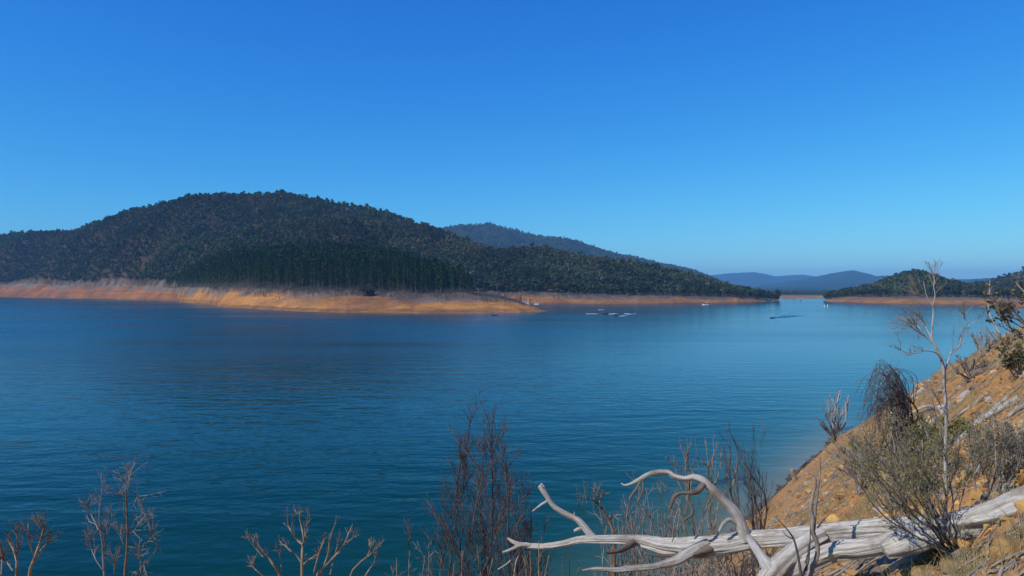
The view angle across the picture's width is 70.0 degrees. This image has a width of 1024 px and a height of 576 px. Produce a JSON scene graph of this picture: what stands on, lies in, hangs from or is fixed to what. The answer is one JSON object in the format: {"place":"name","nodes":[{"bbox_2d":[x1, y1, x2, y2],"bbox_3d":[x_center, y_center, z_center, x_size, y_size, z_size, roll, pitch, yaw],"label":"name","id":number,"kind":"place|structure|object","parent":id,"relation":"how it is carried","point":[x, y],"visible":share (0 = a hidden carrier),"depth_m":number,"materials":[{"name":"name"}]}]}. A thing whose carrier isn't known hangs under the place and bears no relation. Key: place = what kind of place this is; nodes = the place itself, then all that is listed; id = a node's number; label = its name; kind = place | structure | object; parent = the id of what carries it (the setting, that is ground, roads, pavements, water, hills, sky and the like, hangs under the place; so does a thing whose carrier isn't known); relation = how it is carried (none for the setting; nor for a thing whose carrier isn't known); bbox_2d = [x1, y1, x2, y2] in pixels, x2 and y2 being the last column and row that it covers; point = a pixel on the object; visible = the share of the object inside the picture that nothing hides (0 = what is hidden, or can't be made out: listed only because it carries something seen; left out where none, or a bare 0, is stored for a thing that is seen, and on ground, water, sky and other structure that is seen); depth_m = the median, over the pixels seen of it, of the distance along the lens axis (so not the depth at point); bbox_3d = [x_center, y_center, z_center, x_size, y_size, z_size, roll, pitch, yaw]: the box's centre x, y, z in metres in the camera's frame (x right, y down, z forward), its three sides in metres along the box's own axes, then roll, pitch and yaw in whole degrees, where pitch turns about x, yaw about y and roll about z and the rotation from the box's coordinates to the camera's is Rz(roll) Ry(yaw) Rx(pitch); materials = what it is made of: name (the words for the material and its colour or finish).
{"place":"outdoors","nodes":[
{"label":"outdoors","id":0,"kind":"place"},
{"bbox_2d":[0,197,468,301],"bbox_3d":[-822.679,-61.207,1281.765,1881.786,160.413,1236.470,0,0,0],"label":"hill","id":1,"kind":"structure","parent":0,"point":[132,290],"depth_m":1044.09,"materials":[{"name":"plant"}]},
{"bbox_2d":[0,189,513,282],"bbox_3d":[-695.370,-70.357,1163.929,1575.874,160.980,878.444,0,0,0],"label":"forest","id":2,"kind":"object","parent":1,"relation":"on","point":[440,247],"visible":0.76,"depth_m":1025.78,"materials":[{"name":"green plant"}]},
{"bbox_2d":[13,278,759,299],"bbox_3d":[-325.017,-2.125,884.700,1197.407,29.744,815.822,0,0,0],"label":"dead timber","id":3,"kind":"object","parent":1,"relation":"on","point":[216,287],"visible":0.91,"depth_m":532.02,"materials":[{"name":"wood"}]},
{"bbox_2d":[167,267,546,313],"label":"headland","id":4,"kind":"structure","parent":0,"point":[345,302],"depth_m":488.13,"materials":[{"name":"soil"}]},
{"bbox_2d":[217,263,220,285],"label":"pine tree","id":5,"kind":"object","parent":4,"relation":"on","point":[219,268],"visible":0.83,"depth_m":650.53,"materials":[{"name":"green plant"}]},
{"bbox_2d":[255,258,261,286],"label":"pine tree","id":6,"kind":"object","parent":4,"relation":"on","point":[258,271],"visible":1,"depth_m":568.80,"materials":[{"name":"green plant"}]},
{"bbox_2d":[265,255,270,286],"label":"pine tree","id":7,"kind":"object","parent":4,"relation":"on","point":[269,264],"visible":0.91,"depth_m":563.04,"materials":[{"name":"green plant"}]},
{"bbox_2d":[269,256,274,287],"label":"pine tree","id":8,"kind":"object","parent":4,"relation":"on","point":[271,263],"visible":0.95,"depth_m":556.57,"materials":[{"name":"green plant"}]},
{"bbox_2d":[287,257,293,287],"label":"pine tree","id":9,"kind":"object","parent":4,"relation":"on","point":[290,273],"visible":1,"depth_m":537.79,"materials":[{"name":"green plant"}]},
{"bbox_2d":[298,256,305,289],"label":"pine tree","id":10,"kind":"object","parent":4,"relation":"on","point":[302,264],"visible":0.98,"depth_m":527.78,"materials":[{"name":"green plant"}]},
{"bbox_2d":[304,261,310,285],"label":"pine tree","id":11,"kind":"object","parent":4,"relation":"on","point":[308,273],"visible":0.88,"depth_m":531.57,"materials":[{"name":"green plant"}]},
{"bbox_2d":[165,237,473,291],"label":"pine forest","id":12,"kind":"object","parent":4,"relation":"on","point":[333,250],"visible":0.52,"depth_m":593.89,"materials":[{"name":"green plant"}]},
{"bbox_2d":[328,262,333,290],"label":"pine tree","id":13,"kind":"object","parent":4,"relation":"on","point":[330,274],"visible":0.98,"depth_m":512.29,"materials":[{"name":"green plant"}]},
{"bbox_2d":[345,260,352,289],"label":"pine tree","id":14,"kind":"object","parent":4,"relation":"on","point":[349,272],"visible":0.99,"depth_m":508.94,"materials":[{"name":"green plant"}]},
{"bbox_2d":[360,286,375,295],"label":"bush","id":15,"kind":"object","parent":4,"relation":"on","point":[365,289],"visible":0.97,"depth_m":488.67,"materials":[{"name":"green plant"}]},
{"bbox_2d":[379,265,385,290],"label":"pine tree","id":16,"kind":"object","parent":4,"relation":"on","point":[382,279],"visible":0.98,"depth_m":502.76,"materials":[{"name":"green plant"}]},
{"bbox_2d":[386,270,392,291],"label":"pine tree","id":17,"kind":"object","parent":4,"relation":"on","point":[389,276],"visible":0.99,"depth_m":501.11,"materials":[{"name":"green plant"}]},
{"bbox_2d":[394,267,400,289],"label":"pine tree","id":18,"kind":"object","parent":4,"relation":"on","point":[397,269],"visible":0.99,"depth_m":501.86,"materials":[{"name":"green plant"}]},
{"bbox_2d":[396,260,401,289],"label":"pine tree","id":19,"kind":"object","parent":4,"relation":"on","point":[399,273],"visible":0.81,"depth_m":508.07,"materials":[{"name":"green plant"}]},
{"bbox_2d":[400,259,406,289],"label":"pine tree","id":20,"kind":"object","parent":4,"relation":"on","point":[403,282],"visible":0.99,"depth_m":501.74,"materials":[{"name":"green plant"}]},
{"bbox_2d":[405,257,410,289],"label":"pine tree","id":21,"kind":"object","parent":4,"relation":"on","point":[407,265],"visible":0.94,"depth_m":505.00,"materials":[{"name":"green plant"}]},
{"bbox_2d":[410,259,416,290],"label":"pine tree","id":22,"kind":"object","parent":4,"relation":"on","point":[413,262],"visible":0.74,"depth_m":507.02,"materials":[{"name":"green plant"}]},
{"bbox_2d":[411,260,418,292],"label":"pine tree","id":23,"kind":"object","parent":4,"relation":"on","point":[415,273],"visible":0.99,"depth_m":497.69,"materials":[{"name":"green plant"}]},
{"bbox_2d":[416,264,420,286],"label":"pine tree","id":24,"kind":"object","parent":4,"relation":"on","point":[419,276],"visible":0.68,"depth_m":509.87,"materials":[{"name":"green plant"}]},
{"bbox_2d":[419,262,423,286],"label":"pine tree","id":25,"kind":"object","parent":4,"relation":"on","point":[421,271],"visible":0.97,"depth_m":501.55,"materials":[{"name":"green plant"}]},
{"bbox_2d":[429,263,434,292],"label":"pine tree","id":26,"kind":"object","parent":4,"relation":"on","point":[431,276],"visible":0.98,"depth_m":503.01,"materials":[{"name":"green plant"}]},
{"bbox_2d":[438,265,442,292],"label":"pine tree","id":27,"kind":"object","parent":4,"relation":"on","point":[439,275],"visible":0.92,"depth_m":499.98,"materials":[{"name":"green plant"}]},
{"bbox_2d":[440,264,444,292],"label":"pine tree","id":28,"kind":"object","parent":4,"relation":"on","point":[442,276],"visible":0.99,"depth_m":495.67,"materials":[{"name":"green plant"}]},
{"bbox_2d":[441,266,446,291],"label":"pine tree","id":29,"kind":"object","parent":4,"relation":"on","point":[443,269],"visible":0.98,"depth_m":497.54,"materials":[{"name":"green plant"}]},
{"bbox_2d":[457,263,463,290],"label":"pine tree","id":30,"kind":"object","parent":4,"relation":"on","point":[459,283],"visible":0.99,"depth_m":491.11,"materials":[{"name":"green plant"}]},
{"bbox_2d":[0,297,1023,575],"bbox_3d":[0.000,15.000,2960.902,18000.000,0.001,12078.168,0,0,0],"label":"lake","id":31,"kind":"structure","parent":0,"point":[228,427],"depth_m":86.67,"materials":[{"name":"liquid"}]},
{"bbox_2d":[401,515,411,539],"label":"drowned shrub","id":32,"kind":"object","parent":31,"relation":"in","point":[407,528],"visible":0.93,"depth_m":43.78,"materials":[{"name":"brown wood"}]},
{"bbox_2d":[574,484,586,503],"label":"drowned shrub","id":33,"kind":"object","parent":31,"relation":"in","point":[581,495],"visible":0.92,"depth_m":50.63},
{"bbox_2d":[665,437,693,489],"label":"drowned shrub","id":34,"kind":"object","parent":31,"relation":"in","point":[689,484],"visible":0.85,"depth_m":54.35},
{"bbox_2d":[695,434,722,483],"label":"drowned shrub","id":35,"kind":"object","parent":31,"relation":"in","point":[712,464],"visible":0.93,"depth_m":55.97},
{"bbox_2d":[723,451,729,480],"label":"drowned shrub","id":36,"kind":"object","parent":31,"relation":"in","point":[726,464],"visible":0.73,"depth_m":56.89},
{"bbox_2d":[679,436,838,575],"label":"driftwood","id":37,"kind":"object","parent":31,"relation":"on","point":[813,456],"visible":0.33,"depth_m":54.05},
{"bbox_2d":[775,312,807,317],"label":"wake","id":38,"kind":"object","parent":31,"relation":"on","point":[784,315],"visible":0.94,"depth_m":392.06,"materials":[{"name":"liquid"}]},
{"bbox_2d":[0,0,1023,278],"label":"sky","id":39,"kind":"structure","parent":0,"point":[815,138],"materials":[{"name":"blue"}]},
{"bbox_2d":[444,226,668,267],"bbox_3d":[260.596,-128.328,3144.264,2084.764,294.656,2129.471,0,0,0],"label":"hill","id":40,"kind":"structure","parent":0,"point":[487,231],"depth_m":2936.30,"materials":[{"name":"plant"}]},
{"bbox_2d":[436,222,750,287],"bbox_3d":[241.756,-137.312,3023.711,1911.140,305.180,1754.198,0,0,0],"label":"forest","id":41,"kind":"object","parent":40,"relation":"on","point":[570,244],"visible":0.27,"depth_m":3032.28,"materials":[{"name":"green plant"}]},
{"bbox_2d":[474,253,775,303],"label":"hill","id":42,"kind":"structure","parent":0,"point":[570,298],"depth_m":712.61,"materials":[{"name":"soil"}]},
{"bbox_2d":[446,242,781,300],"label":"forest","id":43,"kind":"object","parent":42,"relation":"on","point":[573,266],"visible":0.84,"depth_m":797.97,"materials":[{"name":"green plant"}]},
{"bbox_2d":[779,295,851,297],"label":"sandbank","id":44,"kind":"structure","parent":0,"point":[801,296],"depth_m":1101.93,"materials":[{"name":"soil"}]},
{"bbox_2d":[751,270,887,294],"bbox_3d":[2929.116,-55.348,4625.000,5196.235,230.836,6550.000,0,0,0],"label":"mountain","id":45,"kind":"structure","parent":0,"point":[821,284],"depth_m":5833.33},
{"bbox_2d":[711,272,970,286],"bbox_3d":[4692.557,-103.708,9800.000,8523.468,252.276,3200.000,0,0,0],"label":"mountain","id":46,"kind":"structure","parent":0,"point":[751,279],"depth_m":9577.00,"materials":[{"name":"blue"}]},
{"bbox_2d":[695,328,1023,575],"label":"hillside","id":47,"kind":"structure","parent":0,"point":[790,502],"depth_m":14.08,"materials":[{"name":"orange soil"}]},
{"bbox_2d":[0,511,62,575],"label":"dead branch","id":48,"kind":"object","parent":47,"relation":"on","point":[15,549],"visible":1,"depth_m":5.59,"materials":[{"name":"brown wood"}]},
{"bbox_2d":[78,472,124,575],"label":"sapling","id":49,"kind":"object","parent":47,"relation":"on","point":[100,527],"visible":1,"depth_m":6.29,"materials":[{"name":"plant"}]},
{"bbox_2d":[101,459,165,575],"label":"sapling","id":50,"kind":"object","parent":47,"relation":"on","point":[127,467],"visible":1,"depth_m":6.19,"materials":[{"name":"brown wood"}]},
{"bbox_2d":[242,528,281,575],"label":"dead branch","id":51,"kind":"object","parent":47,"relation":"on","point":[268,556],"visible":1,"depth_m":5.57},
{"bbox_2d":[273,505,359,575],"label":"dead branch","id":52,"kind":"object","parent":47,"relation":"on","point":[321,569],"visible":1,"depth_m":5.60,"materials":[{"name":"wood"}]},
{"bbox_2d":[350,536,384,575],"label":"dead branch","id":53,"kind":"object","parent":47,"relation":"on","point":[374,548],"visible":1,"depth_m":5.61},
{"bbox_2d":[386,540,437,575],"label":"bush","id":54,"kind":"object","parent":47,"relation":"on","point":[428,570],"visible":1,"depth_m":7.20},
{"bbox_2d":[438,547,492,575],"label":"bush","id":55,"kind":"object","parent":47,"relation":"on","point":[461,569],"visible":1,"depth_m":6.43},
{"bbox_2d":[419,392,557,575],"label":"bush","id":56,"kind":"object","parent":47,"relation":"on","point":[495,528],"visible":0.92,"depth_m":8.12,"materials":[{"name":"plant"}]},
{"bbox_2d":[512,543,548,575],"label":"bush","id":57,"kind":"object","parent":47,"relation":"on","point":[526,568],"visible":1,"depth_m":6.58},
{"bbox_2d":[562,546,580,575],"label":"bush","id":58,"kind":"object","parent":47,"relation":"on","point":[569,563],"visible":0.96,"depth_m":8.74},
{"bbox_2d":[590,483,621,575],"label":"dead branch","id":59,"kind":"object","parent":47,"relation":"on","point":[613,545],"visible":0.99,"depth_m":7.60,"materials":[{"name":"brown wood"}]},
{"bbox_2d":[587,494,648,575],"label":"bush","id":60,"kind":"object","parent":47,"relation":"on","point":[637,530],"visible":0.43,"depth_m":10.16,"materials":[{"name":"plant"}]},
{"bbox_2d":[605,551,698,575],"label":"bush","id":61,"kind":"object","parent":47,"relation":"on","point":[619,573],"visible":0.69,"depth_m":7.38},
{"bbox_2d":[620,470,687,575],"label":"bush","id":62,"kind":"object","parent":47,"relation":"on","point":[653,530],"visible":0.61,"depth_m":9.57,"materials":[{"name":"plant"}]},
{"bbox_2d":[648,557,734,575],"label":"bush","id":63,"kind":"object","parent":47,"relation":"on","point":[704,570],"visible":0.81,"depth_m":7.77,"materials":[{"name":"plant"}]},
{"bbox_2d":[659,480,725,575],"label":"bush","id":64,"kind":"object","parent":47,"relation":"on","point":[714,532],"visible":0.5,"depth_m":9.93,"materials":[{"name":"plant"}]},
{"bbox_2d":[701,551,760,575],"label":"bush","id":65,"kind":"object","parent":47,"relation":"on","point":[745,567],"visible":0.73,"depth_m":8.48,"materials":[{"name":"plant"}]},
{"bbox_2d":[718,419,775,567],"bbox_3d":[4.476,3.920,13.960,1.086,2.928,0.822,0,0,18],"label":"sapling","id":66,"kind":"object","parent":47,"relation":"on","point":[750,476],"visible":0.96,"depth_m":13.93,"materials":[{"name":"plant"}]},
{"bbox_2d":[498,469,1023,575],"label":"fallen tree","id":67,"kind":"object","parent":47,"relation":"on","point":[839,541],"visible":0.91,"depth_m":6.02,"materials":[{"name":"wood"}]},
{"bbox_2d":[789,469,796,482],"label":"stump","id":68,"kind":"object","parent":47,"relation":"on","point":[793,474],"visible":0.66,"depth_m":47.07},
{"bbox_2d":[778,451,829,575],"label":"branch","id":69,"kind":"object","parent":47,"relation":"on","point":[814,562],"visible":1,"depth_m":5.59,"materials":[{"name":"wood"}]},
{"bbox_2d":[816,412,846,441],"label":"bush","id":70,"kind":"object","parent":47,"relation":"on","point":[835,431],"visible":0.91,"depth_m":56.81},
{"bbox_2d":[822,390,849,429],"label":"dead tree","id":71,"kind":"object","parent":47,"relation":"on","point":[834,412],"visible":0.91,"depth_m":77.24,"materials":[{"name":"wood"}]},
{"bbox_2d":[822,434,889,495],"bbox_3d":[5.845,2.965,12.375,1.199,1.012,0.995,0,0,0],"label":"bush","id":72,"kind":"object","parent":47,"relation":"on","point":[857,486],"visible":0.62,"depth_m":12.33,"materials":[{"name":"green plant"}]},
{"bbox_2d":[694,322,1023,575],"bbox_3d":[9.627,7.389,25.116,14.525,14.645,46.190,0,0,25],"label":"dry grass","id":73,"kind":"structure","parent":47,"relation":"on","point":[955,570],"depth_m":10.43,"materials":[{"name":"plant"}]},
{"bbox_2d":[828,428,890,468],"bbox_3d":[6.926,3.176,13.982,1.716,0.912,0.830,0,0,25],"label":"bush","id":74,"kind":"object","parent":47,"relation":"on","point":[851,443],"visible":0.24,"depth_m":14.14,"materials":[{"name":"green plant"}]},
{"bbox_2d":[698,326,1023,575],"bbox_3d":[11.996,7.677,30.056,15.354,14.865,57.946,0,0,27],"label":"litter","id":75,"kind":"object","parent":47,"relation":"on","point":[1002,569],"visible":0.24,"depth_m":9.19,"materials":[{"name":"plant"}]},
{"bbox_2d":[854,359,919,471],"bbox_3d":[5.788,1.939,11.252,0.907,1.704,2.314,0,0,31],"label":"tree","id":76,"kind":"object","parent":47,"relation":"on","point":[900,400],"visible":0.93,"depth_m":10.98,"materials":[{"name":"plant"}]},
{"bbox_2d":[831,404,948,511],"bbox_3d":[4.563,2.077,8.851,1.377,1.302,0.966,0,0,26],"label":"bush","id":77,"kind":"object","parent":47,"relation":"on","point":[891,429],"visible":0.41,"depth_m":8.89,"materials":[{"name":"green plant"}]},
{"bbox_2d":[891,387,924,412],"bbox_3d":[16.419,4.706,30.369,0.192,1.455,2.001,0,0,-11],"label":"log","id":78,"kind":"object","parent":47,"relation":"on","point":[919,390],"visible":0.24,"depth_m":29.65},
{"bbox_2d":[888,549,929,571],"bbox_3d":[3.084,2.015,5.540,0.412,0.345,0.082,0,0,30],"label":"log","id":79,"kind":"object","parent":47,"relation":"on","point":[896,564],"visible":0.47,"depth_m":5.57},
{"bbox_2d":[893,413,938,452],"bbox_3d":[6.171,2.232,10.965,0.924,0.678,0.730,0,0,0],"label":"bush","id":80,"kind":"object","parent":47,"relation":"on","point":[917,429],"visible":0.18,"depth_m":11.04,"materials":[{"name":"green plant"}]},
{"bbox_2d":[910,564,935,575],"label":"rock","id":81,"kind":"object","parent":47,"relation":"on","point":[919,568],"visible":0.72,"depth_m":5.22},
{"bbox_2d":[888,409,962,493],"bbox_3d":[4.839,1.867,8.342,1.281,0.972,0.663,0,0,-35],"label":"bush","id":82,"kind":"object","parent":47,"relation":"on","point":[935,449],"visible":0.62,"depth_m":8.23,"materials":[{"name":"green plant"}]},
{"bbox_2d":[842,407,1010,556],"bbox_3d":[2.922,1.373,5.020,1.187,1.055,1.319,0,0,19],"label":"bush","id":83,"kind":"object","parent":47,"relation":"on","point":[927,482],"visible":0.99,"depth_m":5.10,"materials":[{"name":"green plant"}]},
{"bbox_2d":[884,259,984,488],"bbox_3d":[3.965,1.034,6.939,1.552,2.655,0.552,0,0,-22],"label":"dead tree","id":84,"kind":"object","parent":47,"relation":"on","point":[944,368],"visible":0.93,"depth_m":6.89,"materials":[{"name":"wood"}]},
{"bbox_2d":[912,389,969,427],"bbox_3d":[8.811,2.640,15.133,1.338,1.089,0.219,0,0,0],"label":"log","id":85,"kind":"object","parent":47,"relation":"on","point":[961,395],"visible":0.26,"depth_m":15.10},
{"bbox_2d":[926,416,964,439],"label":"bush","id":86,"kind":"object","parent":47,"relation":"on","point":[957,423],"visible":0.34,"depth_m":9.75,"materials":[{"name":"green plant"}]},
{"bbox_2d":[939,556,967,574],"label":"rock","id":87,"kind":"object","parent":47,"relation":"on","point":[943,571],"visible":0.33,"depth_m":4.90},
{"bbox_2d":[945,354,991,381],"bbox_3d":[9.980,1.786,16.068,1.382,0.569,0.994,0,0,-38],"label":"bush","id":88,"kind":"object","parent":47,"relation":"on","point":[973,365],"visible":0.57,"depth_m":16.06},
{"bbox_2d":[957,393,987,416],"bbox_3d":[7.360,1.866,11.675,0.065,0.456,0.534,0,0,-22],"label":"log","id":89,"kind":"object","parent":47,"relation":"on","point":[978,400],"visible":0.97,"depth_m":11.64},
{"bbox_2d":[966,327,999,355],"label":"bush","id":90,"kind":"object","parent":47,"relation":"on","point":[983,350],"visible":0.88,"depth_m":19.83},
{"bbox_2d":[975,566,993,575],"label":"rock","id":91,"kind":"object","parent":47,"relation":"on","point":[983,569],"visible":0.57,"depth_m":4.29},
{"bbox_2d":[961,417,1014,479],"bbox_3d":[4.283,1.447,6.640,0.576,0.578,0.621,0,0,0],"label":"bush","id":92,"kind":"object","parent":47,"relation":"on","point":[980,469],"visible":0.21,"depth_m":6.64,"materials":[{"name":"green plant"}]},
{"bbox_2d":[954,395,1021,442],"bbox_3d":[6.156,1.760,9.518,0.840,0.791,0.178,0,0,25],"label":"log","id":93,"kind":"object","parent":47,"relation":"on","point":[1001,407],"visible":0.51,"depth_m":9.45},
{"bbox_2d":[970,396,1007,422],"bbox_3d":[6.405,1.719,9.925,0.687,0.505,0.064,0,0,0],"label":"log","id":94,"kind":"object","parent":47,"relation":"on","point":[1004,399],"visible":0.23,"depth_m":9.91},
{"bbox_2d":[982,359,996,371],"bbox_3d":[10.169,1.667,15.562,0.105,0.343,0.437,0,0,-8],"label":"log","id":95,"kind":"object","parent":47,"relation":"on","point":[990,365],"visible":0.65,"depth_m":15.50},
{"bbox_2d":[960,405,1023,494],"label":"bush","id":96,"kind":"object","parent":47,"relation":"on","point":[1019,460],"visible":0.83,"depth_m":5.57,"materials":[{"name":"green plant"}]},
{"bbox_2d":[978,280,1010,347],"bbox_3d":[11.071,0.626,16.756,0.673,1.634,0.293,0,0,14],"label":"dead tree","id":97,"kind":"object","parent":47,"relation":"on","point":[991,318],"visible":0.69,"depth_m":16.79,"materials":[{"name":"wood"}]},
{"bbox_2d":[979,272,1023,340],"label":"bush","id":98,"kind":"object","parent":47,"relation":"on","point":[1002,312],"visible":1,"depth_m":12.05,"materials":[{"name":"green plant"}]},
{"bbox_2d":[981,412,1023,472],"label":"bush","id":99,"kind":"object","parent":47,"relation":"on","point":[1009,459],"visible":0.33,"depth_m":5.75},
{"bbox_2d":[987,327,1020,349],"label":"bush","id":100,"kind":"object","parent":47,"relation":"on","point":[998,334],"visible":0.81,"depth_m":16.63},
{"bbox_2d":[989,534,1023,564],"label":"rock","id":101,"kind":"object","parent":47,"relation":"on","point":[996,553],"visible":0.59,"depth_m":4.24,"materials":[{"name":"stone"}]},
{"bbox_2d":[995,341,1023,377],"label":"bush","id":102,"kind":"object","parent":47,"relation":"on","point":[1017,355],"visible":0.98,"depth_m":10.84,"materials":[{"name":"green plant"}]},
{"bbox_2d":[1002,570,1021,575],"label":"rock","id":103,"kind":"object","parent":47,"relation":"on","point":[1010,573],"visible":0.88,"depth_m":3.92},
{"bbox_2d":[1008,403,1023,416],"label":"log","id":104,"kind":"object","parent":47,"relation":"on","point":[1016,410],"visible":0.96,"depth_m":8.63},
{"bbox_2d":[826,292,1019,304],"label":"hill","id":105,"kind":"structure","parent":0,"point":[898,298],"depth_m":731.50,"materials":[{"name":"soil"}]},
{"bbox_2d":[822,268,1022,299],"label":"forest","id":106,"kind":"object","parent":105,"relation":"on","point":[889,286],"visible":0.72,"depth_m":805.32,"materials":[{"name":"green plant"}]},
{"bbox_2d":[945,276,1002,282],"bbox_3d":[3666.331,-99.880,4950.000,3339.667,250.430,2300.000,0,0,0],"label":"mountain","id":107,"kind":"structure","parent":0,"point":[974,280],"depth_m":5135.23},
{"bbox_2d":[979,301,1023,307],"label":"sandbank","id":108,"kind":"structure","parent":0,"point":[1017,303],"depth_m":572.98,"materials":[{"name":"soil"}]},
{"bbox_3d":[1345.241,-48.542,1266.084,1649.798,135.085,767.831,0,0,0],"label":"hill","id":109,"kind":"structure","parent":0,"visible":0},
{"bbox_2d":[969,266,1023,288],"bbox_3d":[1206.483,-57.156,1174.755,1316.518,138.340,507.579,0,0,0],"label":"forest","id":110,"kind":"object","parent":109,"relation":"on","point":[1005,281],"visible":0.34,"depth_m":1189.87,"materials":[{"name":"green plant"}]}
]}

